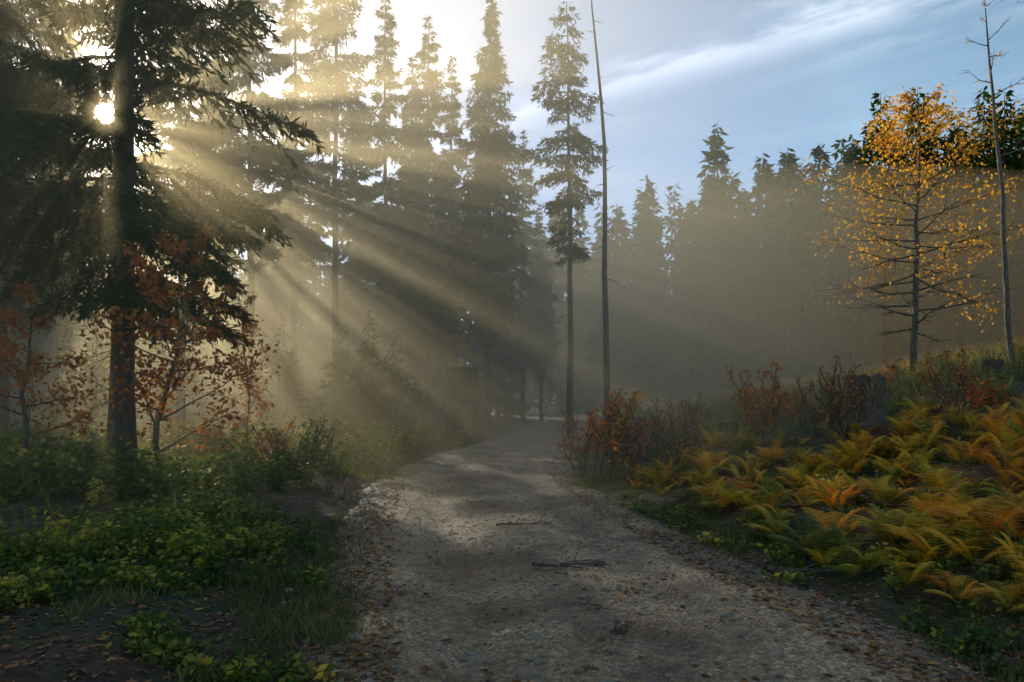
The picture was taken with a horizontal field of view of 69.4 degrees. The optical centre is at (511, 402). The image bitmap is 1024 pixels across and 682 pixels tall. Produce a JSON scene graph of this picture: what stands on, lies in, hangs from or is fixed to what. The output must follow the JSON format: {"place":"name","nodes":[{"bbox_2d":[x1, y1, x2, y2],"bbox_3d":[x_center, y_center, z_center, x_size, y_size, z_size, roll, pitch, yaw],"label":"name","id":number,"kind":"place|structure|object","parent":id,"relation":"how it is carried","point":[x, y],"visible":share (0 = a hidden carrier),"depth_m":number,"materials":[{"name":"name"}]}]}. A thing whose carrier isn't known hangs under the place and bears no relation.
{"place":"outdoors","nodes":[
{"label":"outdoors","id":0,"kind":"place"},
{"bbox_2d":[0,337,1023,681],"bbox_3d":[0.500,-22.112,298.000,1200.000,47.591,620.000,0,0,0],"label":"ground","id":1,"kind":"structure","parent":0,"point":[884,605],"depth_m":7.09,"materials":[{"name":"green plant"}]},
{"bbox_2d":[0,2,55,243],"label":"spruce tree","id":2,"kind":"object","parent":1,"relation":"on","point":[5,159],"visible":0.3,"depth_m":16.17,"materials":[{"name":"green plant"}]},
{"bbox_2d":[20,314,75,404],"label":"spruce tree","id":3,"kind":"object","parent":1,"relation":"on","point":[46,346],"visible":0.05,"depth_m":55.27,"materials":[{"name":"green plant"}]},
{"bbox_2d":[0,0,100,429],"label":"spruce tree","id":4,"kind":"object","parent":1,"relation":"on","point":[4,413],"visible":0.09,"depth_m":25.01,"materials":[{"name":"green plant"}]},
{"bbox_2d":[0,0,109,271],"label":"spruce tree","id":5,"kind":"object","parent":1,"relation":"on","point":[60,42],"visible":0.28,"depth_m":16.50,"materials":[{"name":"green plant"}]},
{"bbox_2d":[9,0,111,422],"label":"spruce tree","id":6,"kind":"object","parent":1,"relation":"on","point":[67,327],"visible":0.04,"depth_m":36.92,"materials":[{"name":"green plant"}]},
{"bbox_2d":[0,281,126,458],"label":"red maple sapling","id":7,"kind":"object","parent":1,"relation":"on","point":[29,296],"visible":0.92,"depth_m":13.18,"materials":[{"name":"red plant"}]},
{"bbox_2d":[135,179,174,418],"bbox_3d":[-18.734,-5.571,38.000,2.126,14.227,3.325,0,0,30],"label":"spruce tree","id":8,"kind":"object","parent":1,"relation":"on","point":[147,349],"visible":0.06,"depth_m":37.95,"materials":[{"name":"green plant"}]},
{"bbox_2d":[0,0,325,462],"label":"spruce tree","id":9,"kind":"object","parent":1,"relation":"on","point":[127,212],"visible":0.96,"depth_m":14.05,"materials":[{"name":"green plant"}]},
{"bbox_2d":[52,222,280,486],"bbox_3d":[-5.834,-0.733,12.943,3.300,4.800,3.253,0,0,0],"label":"red maple sapling","id":10,"kind":"object","parent":1,"relation":"on","point":[161,302],"visible":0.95,"depth_m":12.32,"materials":[{"name":"red plant"}]},
{"bbox_2d":[105,0,252,425],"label":"spruce tree","id":11,"kind":"object","parent":1,"relation":"on","point":[190,142],"visible":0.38,"depth_m":28.98,"materials":[{"name":"green plant"}]},
{"bbox_2d":[172,274,214,410],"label":"spruce tree","id":12,"kind":"object","parent":1,"relation":"on","point":[204,352],"visible":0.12,"depth_m":59.90,"materials":[{"name":"green plant"}]},
{"bbox_2d":[199,52,243,419],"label":"spruce tree","id":13,"kind":"object","parent":1,"relation":"on","point":[211,289],"visible":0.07,"depth_m":46.91,"materials":[{"name":"green plant"}]},
{"bbox_2d":[0,413,464,585],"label":"leafy undergrowth","id":14,"kind":"object","parent":1,"relation":"on","point":[45,463],"visible":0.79,"depth_m":11.11,"materials":[{"name":"green plant"}]},
{"bbox_2d":[199,285,277,445],"bbox_3d":[-6.705,-0.794,18.732,2.057,4.680,2.926,0,0,-35],"label":"beech sapling","id":15,"kind":"object","parent":1,"relation":"on","point":[248,419],"visible":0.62,"depth_m":18.91,"materials":[{"name":"brown plant"}]},
{"bbox_2d":[8,310,492,431],"bbox_3d":[-31.259,-1.685,48.223,59.179,7.617,37.804,0,0,0],"label":"young conifer thicket","id":16,"kind":"object","parent":1,"relation":"on","point":[360,397],"visible":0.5,"depth_m":34.57,"materials":[{"name":"green plant"}]},
{"bbox_2d":[224,555,278,564],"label":"fallen branch","id":17,"kind":"object","parent":1,"relation":"on","point":[236,561],"visible":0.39,"depth_m":6.77,"materials":[{"name":"brown wood"}]},
{"bbox_2d":[193,0,322,420],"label":"spruce tree","id":18,"kind":"object","parent":1,"relation":"on","point":[262,156],"visible":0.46,"depth_m":32.88,"materials":[{"name":"green plant"}]},
{"bbox_2d":[249,415,296,465],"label":"autumn shrub","id":19,"kind":"object","parent":1,"relation":"on","point":[277,441],"visible":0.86,"depth_m":14.87,"materials":[{"name":"green plant"}]},
{"bbox_2d":[256,111,319,407],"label":"spruce tree","id":20,"kind":"object","parent":1,"relation":"on","point":[273,315],"visible":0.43,"depth_m":57.03,"materials":[{"name":"green plant"}]},
{"bbox_2d":[253,0,356,416],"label":"spruce tree","id":21,"kind":"object","parent":1,"relation":"on","point":[303,237],"visible":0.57,"depth_m":42.82,"materials":[{"name":"green plant"}]},
{"bbox_2d":[286,414,328,476],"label":"green shrub","id":22,"kind":"object","parent":1,"relation":"on","point":[303,446],"visible":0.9,"depth_m":13.97,"materials":[{"name":"green plant"}]},
{"bbox_2d":[293,420,341,475],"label":"green shrub","id":23,"kind":"object","parent":1,"relation":"on","point":[321,457],"visible":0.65,"depth_m":14.93,"materials":[{"name":"green plant"}]},
{"bbox_2d":[297,184,353,408],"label":"spruce tree","id":24,"kind":"object","parent":1,"relation":"on","point":[321,331],"visible":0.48,"depth_m":63.57,"materials":[{"name":"green plant"}]},
{"bbox_2d":[292,0,391,416],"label":"spruce tree","id":25,"kind":"object","parent":1,"relation":"on","point":[337,91],"visible":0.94,"depth_m":37.92,"materials":[{"name":"green plant"}]},
{"bbox_2d":[323,81,381,365],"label":"spruce tree","id":26,"kind":"object","parent":1,"relation":"on","point":[350,312],"visible":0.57,"depth_m":55.34,"materials":[{"name":"green plant"}]},
{"bbox_2d":[331,0,423,397],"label":"spruce tree","id":27,"kind":"object","parent":1,"relation":"on","point":[367,215],"visible":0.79,"depth_m":44.64,"materials":[{"name":"green plant"}]},
{"bbox_2d":[374,171,400,359],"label":"spruce tree","id":28,"kind":"object","parent":1,"relation":"on","point":[392,174],"visible":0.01,"depth_m":65.77,"materials":[{"name":"green plant"}]},
{"bbox_2d":[370,55,443,416],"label":"spruce tree","id":29,"kind":"object","parent":1,"relation":"on","point":[394,316],"visible":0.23,"depth_m":49.54,"materials":[{"name":"green plant"}]},
{"bbox_2d":[367,16,471,425],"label":"spruce tree","id":30,"kind":"object","parent":1,"relation":"on","point":[432,321],"visible":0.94,"depth_m":41.75,"materials":[{"name":"green plant"}]},
{"bbox_2d":[407,56,493,422],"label":"spruce tree","id":31,"kind":"object","parent":1,"relation":"on","point":[453,130],"visible":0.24,"depth_m":49.86,"materials":[{"name":"green plant"}]},
{"bbox_2d":[441,395,470,437],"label":"green shrub","id":32,"kind":"object","parent":1,"relation":"on","point":[454,419],"visible":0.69,"depth_m":31.00,"materials":[{"name":"green plant"}]},
{"bbox_2d":[440,305,481,418],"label":"spruce tree","id":33,"kind":"object","parent":1,"relation":"on","point":[461,346],"visible":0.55,"depth_m":41.82,"materials":[{"name":"green plant"}]},
{"bbox_2d":[443,367,481,442],"bbox_3d":[-1.990,0.181,29.500,1.452,3.276,1.449,0,0,-9],"label":"hunting blind","id":34,"kind":"object","parent":1,"relation":"on","point":[461,384],"visible":0.91,"depth_m":29.00,"materials":[{"name":"green paint"}]},
{"bbox_2d":[465,408,488,439],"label":"autumn shrub","id":35,"kind":"object","parent":1,"relation":"on","point":[480,420],"visible":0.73,"depth_m":31.53,"materials":[{"name":"green plant"}]},
{"bbox_2d":[439,0,538,431],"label":"spruce tree","id":36,"kind":"object","parent":1,"relation":"on","point":[487,184],"visible":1,"depth_m":37.40,"materials":[{"name":"green plant"}]},
{"bbox_2d":[0,424,1023,681],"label":"ground cover plants","id":37,"kind":"object","parent":1,"relation":"on","point":[158,634],"visible":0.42,"depth_m":5.91,"materials":[{"name":"green plant"}]},
{"bbox_2d":[0,408,1023,681],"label":"fallen leaves","id":38,"kind":"object","parent":1,"relation":"on","point":[576,670],"depth_m":5.56,"materials":[{"name":"plant"}]},
{"bbox_2d":[7,85,1023,419],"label":"distant forest","id":39,"kind":"object","parent":1,"relation":"on","point":[737,291],"visible":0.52,"depth_m":69.76,"materials":[{"name":"green plant"}]},
{"bbox_2d":[495,129,560,423],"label":"spruce tree","id":40,"kind":"object","parent":1,"relation":"on","point":[523,352],"visible":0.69,"depth_m":54.57,"materials":[{"name":"green plant"}]},
{"bbox_2d":[525,203,562,420],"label":"spruce tree","id":41,"kind":"object","parent":1,"relation":"on","point":[545,342],"visible":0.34,"depth_m":63.73,"materials":[{"name":"green plant"}]},
{"bbox_2d":[520,1,609,438],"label":"spruce tree","id":42,"kind":"object","parent":1,"relation":"on","point":[568,201],"visible":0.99,"depth_m":31.83,"materials":[{"name":"green plant"}]},
{"bbox_2d":[551,411,602,476],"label":"autumn shrub","id":43,"kind":"object","parent":1,"relation":"on","point":[586,445],"visible":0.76,"depth_m":15.88,"materials":[{"name":"red plant"}]},
{"bbox_2d":[578,228,620,411],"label":"spruce tree","id":44,"kind":"object","parent":1,"relation":"on","point":[595,320],"visible":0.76,"depth_m":71.73,"materials":[{"name":"green plant"}]},
{"bbox_2d":[586,0,625,440],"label":"bare tree trunk","id":45,"kind":"object","parent":1,"relation":"on","point":[606,371],"visible":1,"depth_m":23.87,"materials":[{"name":"brown wood"}]},
{"bbox_2d":[585,391,645,483],"bbox_3d":[2.018,0.792,14.306,1.187,2.020,1.576,0,0,11],"label":"autumn shrub","id":46,"kind":"object","parent":1,"relation":"on","point":[612,415],"visible":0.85,"depth_m":14.35,"materials":[{"name":"red plant"}]},
{"bbox_2d":[589,388,647,463],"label":"autumn shrub","id":47,"kind":"object","parent":1,"relation":"on","point":[638,398],"visible":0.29,"depth_m":16.87,"materials":[{"name":"brown plant"}]},
{"bbox_2d":[598,389,658,481],"bbox_3d":[2.304,0.733,14.262,1.041,1.983,1.391,0,0,38],"label":"autumn shrub","id":48,"kind":"object","parent":1,"relation":"on","point":[629,453],"visible":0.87,"depth_m":14.08,"materials":[{"name":"orange plant"}]},
{"bbox_2d":[638,397,703,479],"bbox_3d":[2.858,0.713,13.474,1.163,1.643,1.010,0,0,8],"label":"bare shrub","id":49,"kind":"object","parent":1,"relation":"on","point":[676,450],"visible":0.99,"depth_m":13.35,"materials":[{"name":"brown plant"}]},
{"bbox_2d":[659,392,710,456],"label":"bare shrub","id":50,"kind":"object","parent":1,"relation":"on","point":[693,421],"visible":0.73,"depth_m":15.03,"materials":[{"name":"brown plant"}]},
{"bbox_2d":[725,364,769,432],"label":"autumn shrub","id":51,"kind":"object","parent":1,"relation":"on","point":[745,403],"visible":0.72,"depth_m":17.12,"materials":[{"name":"red plant"}]},
{"bbox_2d":[743,505,794,534],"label":"fern","id":52,"kind":"object","parent":1,"relation":"on","point":[768,516],"visible":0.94,"depth_m":8.30,"materials":[{"name":"green plant"}]},
{"bbox_2d":[741,361,815,448],"bbox_3d":[5.054,0.111,14.121,1.328,1.893,0.993,0,0,-1],"label":"autumn shrub","id":53,"kind":"object","parent":1,"relation":"on","point":[779,404],"visible":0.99,"depth_m":14.03,"materials":[{"name":"red plant"}]},
{"bbox_2d":[590,344,1023,587],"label":"hillside undergrowth","id":54,"kind":"object","parent":1,"relation":"on","point":[1000,378],"visible":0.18,"depth_m":14.16,"materials":[{"name":"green plant"}]},
{"bbox_2d":[767,561,849,573],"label":"fallen branch","id":55,"kind":"object","parent":1,"relation":"on","point":[804,570],"visible":0.68,"depth_m":6.83,"materials":[{"name":"brown wood"}]},
{"bbox_2d":[615,384,1023,589],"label":"fern patch","id":56,"kind":"object","parent":1,"relation":"on","point":[894,529],"visible":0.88,"depth_m":9.17,"materials":[{"name":"plant"}]},
{"bbox_2d":[620,333,1023,447],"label":"dry hillside grass","id":57,"kind":"structure","parent":1,"relation":"on","point":[897,381],"depth_m":20.59,"materials":[{"name":"brown plant"}]},
{"bbox_2d":[803,547,845,567],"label":"fern","id":58,"kind":"object","parent":1,"relation":"on","point":[816,557],"visible":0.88,"depth_m":7.04,"materials":[{"name":"green plant"}]},
{"bbox_2d":[629,336,1023,435],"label":"hillside brush","id":59,"kind":"object","parent":1,"relation":"on","point":[981,400],"visible":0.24,"depth_m":18.84,"materials":[{"name":"brown plant"}]},
{"bbox_2d":[793,356,860,438],"bbox_3d":[5.960,0.005,13.998,1.239,1.783,1.095,0,0,21],"label":"bare shrub","id":60,"kind":"object","parent":1,"relation":"on","point":[833,380],"visible":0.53,"depth_m":13.93,"materials":[{"name":"brown plant"}]},
{"bbox_2d":[801,363,867,449],"bbox_3d":[5.637,0.150,12.538,1.136,1.635,1.003,0,0,-31],"label":"bare shrub","id":61,"kind":"object","parent":1,"relation":"on","point":[835,418],"visible":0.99,"depth_m":12.48,"materials":[{"name":"brown plant"}]},
{"bbox_2d":[835,372,892,441],"bbox_3d":[6.241,0.097,13.019,0.978,1.272,0.881,0,0,-41],"label":"tree stump","id":62,"kind":"object","parent":1,"relation":"on","point":[872,412],"visible":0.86,"depth_m":12.71,"materials":[{"name":"brown wood"}]},
{"bbox_2d":[783,78,1023,373],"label":"autumn beech tree","id":63,"kind":"object","parent":1,"relation":"on","point":[894,145],"visible":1,"depth_m":27.81,"materials":[{"name":"yellow plant"}]},
{"bbox_2d":[882,559,934,587],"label":"fern","id":64,"kind":"object","parent":1,"relation":"on","point":[913,577],"visible":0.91,"depth_m":6.09,"materials":[{"name":"green plant"}]},
{"bbox_2d":[920,354,986,425],"bbox_3d":[7.142,-0.093,12.003,0.951,1.344,0.826,0,0,32],"label":"bare shrub","id":65,"kind":"object","parent":1,"relation":"on","point":[951,399],"visible":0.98,"depth_m":11.96,"materials":[{"name":"brown plant"}]},
{"bbox_2d":[914,569,994,603],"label":"fern","id":66,"kind":"object","parent":1,"relation":"on","point":[968,587],"visible":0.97,"depth_m":5.65,"materials":[{"name":"plant"}]},
{"bbox_2d":[918,498,990,523],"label":"fern","id":67,"kind":"object","parent":1,"relation":"on","point":[953,509],"visible":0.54,"depth_m":7.28,"materials":[{"name":"plant"}]},
{"bbox_2d":[932,496,1023,535],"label":"fern","id":68,"kind":"object","parent":1,"relation":"on","point":[979,514],"visible":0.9,"depth_m":6.62,"materials":[{"name":"orange plant"}]},
{"bbox_2d":[959,0,1023,361],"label":"bare tree","id":69,"kind":"object","parent":1,"relation":"on","point":[1007,311],"visible":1,"depth_m":22.18,"materials":[{"name":"grey plant"}]},
{"bbox_2d":[979,359,1003,381],"bbox_3d":[11.680,-0.749,17.996,0.696,0.630,0.654,0,0,-39],"label":"tree stump","id":70,"kind":"object","parent":1,"relation":"on","point":[997,364],"visible":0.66,"depth_m":17.84,"materials":[{"name":"grey wood"}]},
{"bbox_2d":[979,580,1023,613],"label":"fern","id":71,"kind":"object","parent":1,"relation":"on","point":[1001,599],"visible":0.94,"depth_m":5.25,"materials":[{"name":"plant"}]},
{"bbox_2d":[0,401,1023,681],"bbox_3d":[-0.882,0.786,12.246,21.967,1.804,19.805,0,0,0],"label":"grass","id":72,"kind":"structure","parent":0,"point":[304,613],"depth_m":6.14,"materials":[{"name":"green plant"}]},
{"bbox_2d":[10,0,1023,363],"label":"sky","id":73,"kind":"structure","parent":0,"point":[776,76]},
{"bbox_2d":[277,414,1001,681],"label":"dirt road","id":74,"kind":"structure","parent":0,"point":[537,436],"depth_m":6.12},
{"bbox_2d":[353,640,403,661],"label":"fallen branch","id":75,"kind":"object","parent":74,"relation":"on","point":[369,659],"visible":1,"depth_m":4.49,"materials":[{"name":"wood"}]},
{"bbox_2d":[532,559,610,568],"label":"fallen branch","id":76,"kind":"object","parent":74,"relation":"on","point":[541,564],"visible":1,"depth_m":7.09,"materials":[{"name":"brown wood"}]},
{"bbox_2d":[558,560,604,564],"bbox_3d":[0.693,1.591,7.349,0.476,0.028,0.180,0,0,-11],"label":"bark piece","id":77,"kind":"object","parent":74,"relation":"on","point":[578,562],"visible":0.91,"depth_m":7.30,"materials":[{"name":"brown wood"}]},
{"bbox_2d":[565,552,602,563],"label":"fallen branch","id":78,"kind":"object","parent":74,"relation":"on","point":[581,560],"visible":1,"depth_m":7.37,"materials":[{"name":"brown wood"}]},
{"bbox_2d":[579,593,617,609],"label":"fallen branch","id":79,"kind":"object","parent":74,"relation":"on","point":[588,602],"visible":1,"depth_m":5.71,"materials":[{"name":"wood"}]},
{"bbox_2d":[610,618,626,633],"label":"fallen branch","id":80,"kind":"object","parent":74,"relation":"on","point":[616,630],"visible":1,"depth_m":5.08,"materials":[{"name":"brown wood"}]},
{"bbox_2d":[614,627,628,633],"bbox_3d":[0.754,1.581,5.138,0.092,0.032,0.156,0,0,38],"label":"bark piece","id":81,"kind":"object","parent":74,"relation":"on","point":[620,628],"visible":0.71,"depth_m":5.11,"materials":[{"name":"brown wood"}]},
{"bbox_2d":[251,450,1007,681],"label":"gravel stones","id":82,"kind":"object","parent":74,"relation":"on","point":[521,671],"visible":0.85,"depth_m":5.50,"materials":[{"name":"grey gravel"}]}
]}

